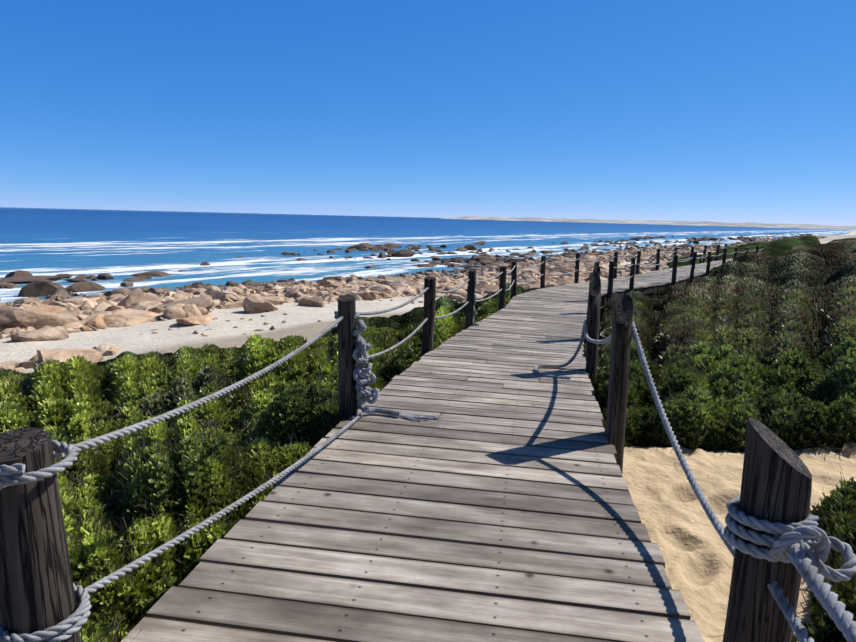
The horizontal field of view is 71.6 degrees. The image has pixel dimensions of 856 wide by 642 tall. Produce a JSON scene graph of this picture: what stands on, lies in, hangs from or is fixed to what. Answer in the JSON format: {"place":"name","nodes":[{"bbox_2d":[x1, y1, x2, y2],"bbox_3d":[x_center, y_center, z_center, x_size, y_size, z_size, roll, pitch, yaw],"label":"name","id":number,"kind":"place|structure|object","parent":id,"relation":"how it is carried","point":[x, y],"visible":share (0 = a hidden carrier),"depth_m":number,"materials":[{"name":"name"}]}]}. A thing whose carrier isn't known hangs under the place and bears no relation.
{"place":"outdoors","nodes":[
{"label":"outdoors","id":0,"kind":"place"},
{"bbox_2d":[121,259,732,641],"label":"boardwalk deck","id":1,"kind":"structure","parent":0,"point":[494,502],"depth_m":3.00,"materials":[{"name":"grey wood"}]},
{"bbox_2d":[0,207,855,302],"bbox_3d":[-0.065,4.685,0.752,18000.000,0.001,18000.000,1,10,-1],"label":"sea","id":2,"kind":"structure","parent":0,"point":[119,246],"depth_m":109.31,"materials":[{"name":"blue liquid"}]},
{"bbox_2d":[0,232,855,460],"bbox_3d":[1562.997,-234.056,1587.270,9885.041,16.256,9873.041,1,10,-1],"label":"terrain","id":3,"kind":"structure","parent":0,"point":[300,320],"depth_m":21.71,"materials":[{"name":"beige sand"}]},
{"bbox_2d":[0,244,811,641],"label":"rail posts","id":4,"kind":"object","parent":3,"relation":"on","point":[36,588],"visible":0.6,"depth_m":2.04,"materials":[{"name":"brown wood"}]},
{"bbox_2d":[0,247,855,641],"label":"ropes","id":5,"kind":"object","parent":4,"relation":"attached to","point":[796,545],"depth_m":2.02,"materials":[{"name":"grey fabric"}]},
{"bbox_2d":[0,233,831,370],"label":"rocks","id":6,"kind":"object","parent":3,"relation":"on","point":[32,317],"visible":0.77,"depth_m":34.25,"materials":[{"name":"beige stone"}]},
{"bbox_2d":[0,281,855,641],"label":"shrubs","id":7,"kind":"object","parent":3,"relation":"on","point":[690,323],"visible":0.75,"depth_m":6.07,"materials":[{"name":"green plant"}]},
{"bbox_2d":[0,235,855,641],"bbox_3d":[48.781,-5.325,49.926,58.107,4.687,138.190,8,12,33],"label":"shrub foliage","id":8,"kind":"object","parent":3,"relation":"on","point":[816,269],"visible":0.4,"depth_m":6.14,"materials":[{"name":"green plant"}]},
{"bbox_2d":[697,254,721,262],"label":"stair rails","id":9,"kind":"object","parent":3,"relation":"on","point":[700,256],"visible":0.15,"depth_m":46.71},
{"bbox_2d":[622,442,855,641],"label":"sand patch","id":10,"kind":"object","parent":3,"relation":"on","point":[698,557],"visible":0.38,"depth_m":4.00,"materials":[{"name":"beige sand"}]},
{"bbox_2d":[0,0,855,225],"label":"sky","id":11,"kind":"structure","parent":0,"point":[728,111],"materials":[{"name":"blue"}]},
{"bbox_2d":[440,216,855,229],"bbox_3d":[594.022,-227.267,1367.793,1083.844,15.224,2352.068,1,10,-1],"label":"distant land","id":12,"kind":"structure","parent":0,"point":[750,224],"depth_m":1670.59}
]}

